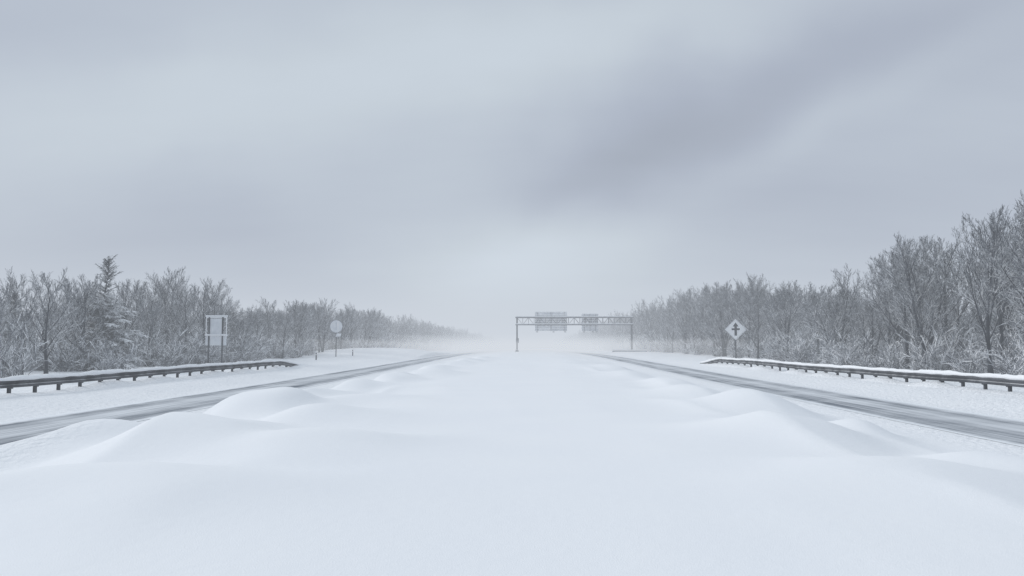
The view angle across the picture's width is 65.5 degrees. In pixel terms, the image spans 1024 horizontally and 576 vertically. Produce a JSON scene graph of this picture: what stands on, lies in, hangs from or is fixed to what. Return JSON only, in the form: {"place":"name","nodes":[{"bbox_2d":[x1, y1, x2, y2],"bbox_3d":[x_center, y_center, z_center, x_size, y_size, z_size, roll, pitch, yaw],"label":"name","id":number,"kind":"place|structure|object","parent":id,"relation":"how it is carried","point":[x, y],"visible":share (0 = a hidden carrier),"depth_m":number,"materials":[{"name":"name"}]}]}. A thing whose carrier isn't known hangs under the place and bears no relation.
{"place":"outdoors","nodes":[
{"label":"outdoors","id":0,"kind":"place"},
{"bbox_2d":[0,349,519,444],"bbox_3d":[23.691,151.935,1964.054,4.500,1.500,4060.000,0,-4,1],"label":"road","id":1,"kind":"structure","parent":0,"point":[14,431],"depth_m":35.02,"materials":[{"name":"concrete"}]},
{"bbox_2d":[0,348,1023,575],"bbox_3d":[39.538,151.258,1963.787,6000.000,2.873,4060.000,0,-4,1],"label":"ground","id":2,"kind":"structure","parent":0,"point":[527,462],"depth_m":11.51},
{"bbox_2d":[0,283,27,358],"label":"bare tree","id":3,"kind":"object","parent":2,"relation":"on","point":[3,307],"visible":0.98,"depth_m":53.19,"materials":[{"name":"grey plant"}]},
{"bbox_2d":[0,291,43,356],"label":"conifer tree","id":4,"kind":"object","parent":2,"relation":"on","point":[14,302],"visible":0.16,"depth_m":68.66,"materials":[{"name":"plant"}]},
{"bbox_2d":[3,305,41,374],"bbox_3d":[-35.395,3.840,57.384,2.809,5.318,2.632,2,-5,-24],"label":"bare tree","id":5,"kind":"object","parent":2,"relation":"on","point":[25,328],"visible":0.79,"depth_m":57.47,"materials":[{"name":"grey plant"}]},
{"bbox_2d":[0,266,45,336],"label":"bare tree","id":6,"kind":"object","parent":2,"relation":"on","point":[12,281],"visible":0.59,"depth_m":69.25,"materials":[{"name":"grey plant"}]},
{"bbox_2d":[14,294,62,369],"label":"bare tree","id":7,"kind":"object","parent":2,"relation":"on","point":[43,332],"visible":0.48,"depth_m":67.32,"materials":[{"name":"grey plant"}]},
{"bbox_2d":[2,267,87,373],"bbox_3d":[-36.152,2.534,61.616,5.870,8.706,6.312,3,-5,-36],"label":"bare tree","id":8,"kind":"object","parent":2,"relation":"on","point":[50,292],"visible":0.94,"depth_m":61.66,"materials":[{"name":"grey plant"}]},
{"bbox_2d":[52,288,88,335],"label":"bare tree","id":9,"kind":"object","parent":2,"relation":"on","point":[70,313],"visible":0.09,"depth_m":76.03,"materials":[{"name":"grey plant"}]},
{"bbox_2d":[38,273,124,370],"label":"bare tree","id":10,"kind":"object","parent":2,"relation":"on","point":[84,311],"visible":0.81,"depth_m":67.39,"materials":[{"name":"grey plant"}]},
{"bbox_2d":[50,254,150,370],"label":"conifer tree","id":11,"kind":"object","parent":2,"relation":"on","point":[106,300],"visible":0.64,"depth_m":70.02,"materials":[{"name":"grey plant"}]},
{"bbox_2d":[109,278,153,344],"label":"bare tree","id":12,"kind":"object","parent":2,"relation":"on","point":[122,291],"visible":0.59,"depth_m":81.11,"materials":[{"name":"grey plant"}]},
{"bbox_2d":[112,282,160,336],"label":"bare tree","id":13,"kind":"object","parent":2,"relation":"on","point":[140,298],"visible":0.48,"depth_m":83.65,"materials":[{"name":"grey plant"}]},
{"bbox_2d":[129,299,172,365],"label":"bare tree","id":14,"kind":"object","parent":2,"relation":"on","point":[149,308],"visible":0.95,"depth_m":79.42,"materials":[{"name":"grey plant"}]},
{"bbox_2d":[137,281,173,346],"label":"bare tree","id":15,"kind":"object","parent":2,"relation":"on","point":[158,296],"visible":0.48,"depth_m":88.29,"materials":[{"name":"grey plant"}]},
{"bbox_2d":[0,359,312,397],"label":"guardrail","id":16,"kind":"object","parent":2,"relation":"on","point":[35,381],"visible":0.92,"depth_m":47.03,"materials":[{"name":"metal"}]},
{"bbox_2d":[132,266,200,344],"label":"bare tree","id":17,"kind":"object","parent":2,"relation":"on","point":[168,288],"visible":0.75,"depth_m":91.46,"materials":[{"name":"grey plant"}]},
{"bbox_2d":[153,276,191,340],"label":"bare tree","id":18,"kind":"object","parent":2,"relation":"on","point":[174,299],"visible":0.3,"depth_m":99.02,"materials":[{"name":"grey plant"}]},
{"bbox_2d":[157,281,214,364],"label":"bare tree","id":19,"kind":"object","parent":2,"relation":"on","point":[193,299],"visible":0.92,"depth_m":85.79,"materials":[{"name":"grey plant"}]},
{"bbox_2d":[168,293,208,346],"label":"bare tree","id":20,"kind":"object","parent":2,"relation":"on","point":[190,319],"visible":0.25,"depth_m":100.44,"materials":[{"name":"grey plant"}]},
{"bbox_2d":[170,278,239,347],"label":"bare tree","id":21,"kind":"object","parent":2,"relation":"on","point":[206,302],"visible":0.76,"depth_m":88.38,"materials":[{"name":"grey plant"}]},
{"bbox_2d":[189,305,230,337],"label":"bare tree","id":22,"kind":"object","parent":2,"relation":"on","point":[201,325],"visible":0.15,"depth_m":105.90,"materials":[{"name":"grey plant"}]},
{"bbox_2d":[189,278,241,355],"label":"bare tree","id":23,"kind":"object","parent":2,"relation":"on","point":[222,296],"visible":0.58,"depth_m":92.57,"materials":[{"name":"grey plant"}]},
{"bbox_2d":[193,297,238,336],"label":"bare tree","id":24,"kind":"object","parent":2,"relation":"on","point":[222,314],"visible":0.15,"depth_m":111.50,"materials":[{"name":"grey plant"}]},
{"bbox_2d":[205,315,227,362],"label":"road sign","id":25,"kind":"object","parent":2,"relation":"on","point":[215,335],"visible":0.96,"depth_m":79.92,"materials":[{"name":"metal"}]},
{"bbox_2d":[204,301,238,341],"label":"bare tree","id":26,"kind":"object","parent":2,"relation":"on","point":[228,319],"visible":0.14,"depth_m":100.56,"materials":[{"name":"grey plant"}]},
{"bbox_2d":[0,310,450,377],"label":"undergrowth","id":27,"kind":"object","parent":2,"relation":"on","point":[171,353],"visible":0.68,"depth_m":80.03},
{"bbox_2d":[221,297,249,334],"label":"bare tree","id":28,"kind":"object","parent":2,"relation":"on","point":[241,312],"visible":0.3,"depth_m":114.08,"materials":[{"name":"grey plant"}]},
{"bbox_2d":[223,315,257,360],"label":"bare tree","id":29,"kind":"object","parent":2,"relation":"on","point":[237,331],"visible":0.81,"depth_m":98.41,"materials":[{"name":"grey plant"}]},
{"bbox_2d":[2,285,502,350],"bbox_3d":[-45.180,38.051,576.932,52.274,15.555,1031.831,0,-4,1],"label":"wood","id":30,"kind":"object","parent":2,"relation":"on","point":[408,329],"visible":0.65,"depth_m":278.28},
{"bbox_2d":[236,307,276,344],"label":"bare tree","id":31,"kind":"object","parent":2,"relation":"on","point":[261,325],"visible":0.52,"depth_m":109.79,"materials":[{"name":"grey plant"}]},
{"bbox_2d":[240,313,277,357],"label":"bare tree","id":32,"kind":"object","parent":2,"relation":"on","point":[255,325],"visible":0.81,"depth_m":105.50,"materials":[{"name":"grey plant"}]},
{"bbox_2d":[254,311,281,340],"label":"bare tree","id":33,"kind":"object","parent":2,"relation":"on","point":[267,325],"visible":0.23,"depth_m":127.12,"materials":[{"name":"grey plant"}]},
{"bbox_2d":[254,297,285,344],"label":"bare tree","id":34,"kind":"object","parent":2,"relation":"on","point":[273,317],"visible":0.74,"depth_m":118.99,"materials":[{"name":"grey plant"}]},
{"bbox_2d":[272,309,298,358],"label":"bare tree","id":35,"kind":"object","parent":2,"relation":"on","point":[286,323],"visible":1,"depth_m":115.64,"materials":[{"name":"grey plant"}]},
{"bbox_2d":[271,299,321,347],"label":"bare tree","id":36,"kind":"object","parent":2,"relation":"on","point":[296,317],"visible":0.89,"depth_m":124.05,"materials":[{"name":"grey plant"}]},
{"bbox_2d":[290,322,312,355],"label":"bare tree","id":37,"kind":"object","parent":2,"relation":"on","point":[303,335],"visible":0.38,"depth_m":128.85,"materials":[{"name":"grey plant"}]},
{"bbox_2d":[289,300,322,342],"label":"bare tree","id":38,"kind":"object","parent":2,"relation":"on","point":[305,319],"visible":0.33,"depth_m":133.05,"materials":[{"name":"grey plant"}]},
{"bbox_2d":[307,302,343,352],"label":"bare tree","id":39,"kind":"object","parent":2,"relation":"on","point":[322,327],"visible":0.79,"depth_m":139.94,"materials":[{"name":"grey plant"}]},
{"bbox_2d":[312,298,339,348],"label":"bare tree","id":40,"kind":"object","parent":2,"relation":"on","point":[332,302],"visible":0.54,"depth_m":145.25,"materials":[{"name":"grey plant"}]},
{"bbox_2d":[326,321,341,349],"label":"bare tree","id":41,"kind":"object","parent":2,"relation":"on","point":[333,337],"visible":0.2,"depth_m":157.98,"materials":[{"name":"grey plant"}]},
{"bbox_2d":[330,320,342,356],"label":"road sign","id":42,"kind":"object","parent":2,"relation":"on","point":[336,326],"visible":0.98,"depth_m":125.44,"materials":[{"name":"metal"}]},
{"bbox_2d":[333,309,352,348],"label":"bare tree","id":43,"kind":"object","parent":2,"relation":"on","point":[346,319],"visible":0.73,"depth_m":153.97,"materials":[{"name":"grey plant"}]},
{"bbox_2d":[334,304,359,341],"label":"bare tree","id":44,"kind":"object","parent":2,"relation":"on","point":[345,330],"visible":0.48,"depth_m":161.76,"materials":[{"name":"grey plant"}]},
{"bbox_2d":[340,307,366,347],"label":"bare tree","id":45,"kind":"object","parent":2,"relation":"on","point":[354,324],"visible":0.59,"depth_m":165.85,"materials":[{"name":"grey plant"}]},
{"bbox_2d":[356,308,381,347],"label":"bare tree","id":46,"kind":"object","parent":2,"relation":"on","point":[365,322],"visible":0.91,"depth_m":175.81,"materials":[{"name":"grey plant"}]},
{"bbox_2d":[360,313,386,340],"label":"bare tree","id":47,"kind":"object","parent":2,"relation":"on","point":[377,325],"visible":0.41,"depth_m":192.39,"materials":[{"name":"grey plant"}]},
{"bbox_2d":[367,309,387,345],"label":"bare tree","id":48,"kind":"object","parent":2,"relation":"on","point":[378,321],"visible":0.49,"depth_m":188.31,"materials":[{"name":"grey plant"}]},
{"bbox_2d":[515,312,632,351],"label":"sign gantry","id":49,"kind":"object","parent":2,"relation":"on","point":[558,320],"visible":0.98,"depth_m":199.33,"materials":[{"name":"metal"}]},
{"bbox_2d":[612,350,646,351],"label":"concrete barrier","id":50,"kind":"object","parent":2,"relation":"on","point":[629,350],"visible":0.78,"depth_m":192.72,"materials":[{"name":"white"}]},
{"bbox_2d":[655,303,680,347],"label":"bare tree","id":51,"kind":"object","parent":2,"relation":"on","point":[671,323],"visible":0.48,"depth_m":189.04,"materials":[{"name":"grey plant"}]},
{"bbox_2d":[658,309,680,352],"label":"bare tree","id":52,"kind":"object","parent":2,"relation":"on","point":[668,326],"visible":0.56,"depth_m":180.75,"materials":[{"name":"grey plant"}]},
{"bbox_2d":[664,288,694,347],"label":"bare tree","id":53,"kind":"object","parent":2,"relation":"on","point":[685,306],"visible":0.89,"depth_m":165.96,"materials":[{"name":"grey plant"}]},
{"bbox_2d":[666,294,698,339],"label":"bare tree","id":54,"kind":"object","parent":2,"relation":"on","point":[680,304],"visible":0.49,"depth_m":169.48,"materials":[{"name":"grey plant"}]},
{"bbox_2d":[664,288,703,344],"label":"bare tree","id":55,"kind":"object","parent":2,"relation":"on","point":[680,321],"visible":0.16,"depth_m":175.30,"materials":[{"name":"grey plant"}]},
{"bbox_2d":[680,287,709,353],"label":"bare tree","id":56,"kind":"object","parent":2,"relation":"on","point":[686,301],"visible":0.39,"depth_m":160.77,"materials":[{"name":"grey plant"}]},
{"bbox_2d":[690,303,708,350],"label":"bare tree","id":57,"kind":"object","parent":2,"relation":"on","point":[700,330],"visible":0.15,"depth_m":169.97,"materials":[{"name":"grey plant"}]},
{"bbox_2d":[691,282,731,355],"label":"bare tree","id":58,"kind":"object","parent":2,"relation":"on","point":[716,296],"visible":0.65,"depth_m":147.07,"materials":[{"name":"grey plant"}]},
{"bbox_2d":[693,287,731,338],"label":"bare tree","id":59,"kind":"object","parent":2,"relation":"on","point":[705,304],"visible":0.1,"depth_m":162.49,"materials":[{"name":"grey plant"}]},
{"bbox_2d":[687,280,744,346],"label":"bare tree","id":60,"kind":"object","parent":2,"relation":"on","point":[709,300],"visible":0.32,"depth_m":153.07,"materials":[{"name":"grey plant"}]},
{"bbox_2d":[699,312,732,348],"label":"bare tree","id":61,"kind":"object","parent":2,"relation":"on","point":[711,324],"visible":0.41,"depth_m":142.66,"materials":[{"name":"grey plant"}]},
{"bbox_2d":[701,294,739,356],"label":"bare tree","id":62,"kind":"object","parent":2,"relation":"on","point":[720,321],"visible":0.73,"depth_m":132.77,"materials":[{"name":"grey plant"}]},
{"bbox_2d":[699,297,744,352],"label":"bare tree","id":63,"kind":"object","parent":2,"relation":"on","point":[717,333],"visible":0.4,"depth_m":135.76,"materials":[{"name":"grey plant"}]},
{"bbox_2d":[717,284,751,352],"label":"bare tree","id":64,"kind":"object","parent":2,"relation":"on","point":[730,306],"visible":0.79,"depth_m":127.94,"materials":[{"name":"grey plant"}]},
{"bbox_2d":[725,319,745,357],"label":"road sign","id":65,"kind":"object","parent":2,"relation":"on","point":[735,329],"visible":0.94,"depth_m":111.23,"materials":[{"name":"metal"}]},
{"bbox_2d":[716,282,754,343],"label":"bare tree","id":66,"kind":"object","parent":2,"relation":"on","point":[739,339],"visible":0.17,"depth_m":142.54,"materials":[{"name":"grey plant"}]},
{"bbox_2d":[727,284,770,356],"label":"bare tree","id":67,"kind":"object","parent":2,"relation":"on","point":[760,298],"visible":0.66,"depth_m":123.79,"materials":[{"name":"grey plant"}]},
{"bbox_2d":[730,283,782,346],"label":"bare tree","id":68,"kind":"object","parent":2,"relation":"on","point":[753,290],"visible":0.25,"depth_m":132.96,"materials":[{"name":"grey plant"}]},
{"bbox_2d":[733,272,779,342],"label":"bare tree","id":69,"kind":"object","parent":2,"relation":"on","point":[751,281],"visible":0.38,"depth_m":139.15,"materials":[{"name":"grey plant"}]},
{"bbox_2d":[734,292,782,358],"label":"bare tree","id":70,"kind":"object","parent":2,"relation":"on","point":[750,306],"visible":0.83,"depth_m":116.96,"materials":[{"name":"grey plant"}]},
{"bbox_2d":[759,292,790,346],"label":"bare tree","id":71,"kind":"object","parent":2,"relation":"on","point":[764,297],"visible":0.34,"depth_m":115.77,"materials":[{"name":"grey plant"}]},
{"bbox_2d":[762,300,792,346],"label":"bare tree","id":72,"kind":"object","parent":2,"relation":"on","point":[774,320],"visible":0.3,"depth_m":109.03,"materials":[{"name":"grey plant"}]},
{"bbox_2d":[749,282,812,342],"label":"bare tree","id":73,"kind":"object","parent":2,"relation":"on","point":[797,291],"visible":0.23,"depth_m":124.21,"materials":[{"name":"grey plant"}]},
{"bbox_2d":[765,291,803,350],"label":"bare tree","id":74,"kind":"object","parent":2,"relation":"on","point":[784,318],"visible":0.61,"depth_m":105.64,"materials":[{"name":"grey plant"}]},
{"bbox_2d":[760,285,812,357],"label":"bare tree","id":75,"kind":"object","parent":2,"relation":"on","point":[793,304],"visible":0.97,"depth_m":100.46,"materials":[{"name":"grey plant"}]},
{"bbox_2d":[551,267,1023,351],"bbox_3d":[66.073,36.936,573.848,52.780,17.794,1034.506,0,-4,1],"label":"wood","id":76,"kind":"object","parent":2,"relation":"on","point":[644,322],"visible":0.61,"depth_m":239.99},
{"bbox_2d":[780,280,807,331],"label":"bare tree","id":77,"kind":"object","parent":2,"relation":"on","point":[792,291],"visible":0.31,"depth_m":126.86,"materials":[{"name":"grey plant"}]},
{"bbox_2d":[779,292,811,336],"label":"bare tree","id":78,"kind":"object","parent":2,"relation":"on","point":[801,300],"visible":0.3,"depth_m":117.15,"materials":[{"name":"grey plant"}]},
{"bbox_2d":[600,306,1023,374],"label":"undergrowth","id":79,"kind":"object","parent":2,"relation":"on","point":[969,356],"visible":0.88,"depth_m":76.99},
{"bbox_2d":[799,284,831,361],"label":"bare tree","id":80,"kind":"object","parent":2,"relation":"on","point":[811,296],"visible":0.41,"depth_m":97.52,"materials":[{"name":"grey plant"}]},
{"bbox_2d":[793,279,872,342],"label":"bare tree","id":81,"kind":"object","parent":2,"relation":"on","point":[827,326],"visible":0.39,"depth_m":89.53,"materials":[{"name":"grey plant"}]},
{"bbox_2d":[798,264,871,358],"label":"bare tree","id":82,"kind":"object","parent":2,"relation":"on","point":[836,312],"visible":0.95,"depth_m":87.31,"materials":[{"name":"grey plant"}]},
{"bbox_2d":[830,288,866,346],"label":"bare tree","id":83,"kind":"object","parent":2,"relation":"on","point":[849,310],"visible":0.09,"depth_m":96.91,"materials":[{"name":"grey plant"}]},
{"bbox_2d":[696,357,1023,397],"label":"guardrail","id":84,"kind":"object","parent":2,"relation":"on","point":[1009,381],"visible":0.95,"depth_m":48.89,"materials":[{"name":"metal"}]},
{"bbox_2d":[848,312,884,343],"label":"bare tree","id":85,"kind":"object","parent":2,"relation":"on","point":[857,323],"visible":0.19,"depth_m":91.97,"materials":[{"name":"grey plant"}]},
{"bbox_2d":[839,294,895,365],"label":"bare tree","id":86,"kind":"object","parent":2,"relation":"on","point":[870,318],"visible":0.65,"depth_m":82.04,"materials":[{"name":"grey plant"}]},
{"bbox_2d":[853,258,911,344],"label":"bare tree","id":87,"kind":"object","parent":2,"relation":"on","point":[876,275],"visible":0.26,"depth_m":87.45,"materials":[{"name":"grey plant"}]},
{"bbox_2d":[855,250,914,350],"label":"bare tree","id":88,"kind":"object","parent":2,"relation":"on","point":[885,312],"visible":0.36,"depth_m":78.30,"materials":[{"name":"grey plant"}]},
{"bbox_2d":[858,249,949,368],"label":"bare tree","id":89,"kind":"object","parent":2,"relation":"on","point":[904,318],"visible":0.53,"depth_m":72.68,"materials":[{"name":"grey plant"}]},
{"bbox_2d":[872,272,940,349],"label":"bare tree","id":90,"kind":"object","parent":2,"relation":"on","point":[894,324],"visible":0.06,"depth_m":83.27,"materials":[{"name":"grey plant"}]},
{"bbox_2d":[873,232,961,369],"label":"bare tree","id":91,"kind":"object","parent":2,"relation":"on","point":[916,314],"visible":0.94,"depth_m":66.62,"materials":[{"name":"grey plant"}]},
{"bbox_2d":[875,233,960,359],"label":"bare tree","id":92,"kind":"object","parent":2,"relation":"on","point":[914,244],"visible":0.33,"depth_m":75.51,"materials":[{"name":"grey plant"}]},
{"bbox_2d":[890,270,949,356],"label":"bare tree","id":93,"kind":"object","parent":2,"relation":"on","point":[922,306],"visible":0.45,"depth_m":67.79,"materials":[{"name":"grey plant"}]},
{"bbox_2d":[887,236,972,350],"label":"bare tree","id":94,"kind":"object","parent":2,"relation":"on","point":[935,273],"visible":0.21,"depth_m":76.78,"materials":[{"name":"grey plant"}]},
{"bbox_2d":[874,226,999,369],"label":"bare tree","id":95,"kind":"object","parent":2,"relation":"on","point":[935,253],"visible":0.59,"depth_m":69.30,"materials":[{"name":"grey plant"}]},
{"bbox_2d":[919,248,986,338],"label":"bare tree","id":96,"kind":"object","parent":2,"relation":"on","point":[956,313],"visible":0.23,"depth_m":73.08,"materials":[{"name":"grey plant"}]},
{"bbox_2d":[946,204,1023,373],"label":"bare tree","id":97,"kind":"object","parent":2,"relation":"on","point":[990,303],"visible":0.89,"depth_m":56.65,"materials":[{"name":"grey plant"}]},
{"bbox_2d":[948,211,1023,372],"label":"bare tree","id":98,"kind":"object","parent":2,"relation":"on","point":[1001,329],"visible":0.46,"depth_m":59.25,"materials":[{"name":"grey plant"}]},
{"bbox_2d":[956,230,1023,360],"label":"bare tree","id":99,"kind":"object","parent":2,"relation":"on","point":[993,323],"visible":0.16,"depth_m":64.64,"materials":[{"name":"grey plant"}]},
{"bbox_2d":[959,246,1021,333],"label":"bare tree","id":100,"kind":"object","parent":2,"relation":"on","point":[990,289],"visible":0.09,"depth_m":67.69,"materials":[{"name":"grey plant"}]},
{"bbox_2d":[966,199,1023,306],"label":"bare tree","id":101,"kind":"object","parent":2,"relation":"on","point":[1021,209],"visible":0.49,"depth_m":59.04,"materials":[{"name":"grey plant"}]},
{"bbox_2d":[981,217,1023,341],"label":"bare tree","id":102,"kind":"object","parent":2,"relation":"on","point":[1017,287],"visible":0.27,"depth_m":60.20,"materials":[{"name":"grey plant"}]},
{"bbox_2d":[986,192,1023,320],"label":"bare tree","id":103,"kind":"object","parent":2,"relation":"on","point":[1021,257],"visible":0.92,"depth_m":51.11,"materials":[{"name":"grey plant"}]},
{"bbox_2d":[993,247,1023,333],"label":"bare tree","id":104,"kind":"object","parent":2,"relation":"on","point":[1022,268],"visible":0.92,"depth_m":49.93,"materials":[{"name":"grey plant"}]},
{"bbox_2d":[0,0,1023,348],"label":"sky","id":105,"kind":"structure","parent":0,"point":[476,166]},
{"bbox_2d":[536,349,1023,446],"bbox_3d":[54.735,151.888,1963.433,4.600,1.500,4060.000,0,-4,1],"label":"road","id":106,"kind":"structure","parent":0,"point":[998,429],"depth_m":34.41,"materials":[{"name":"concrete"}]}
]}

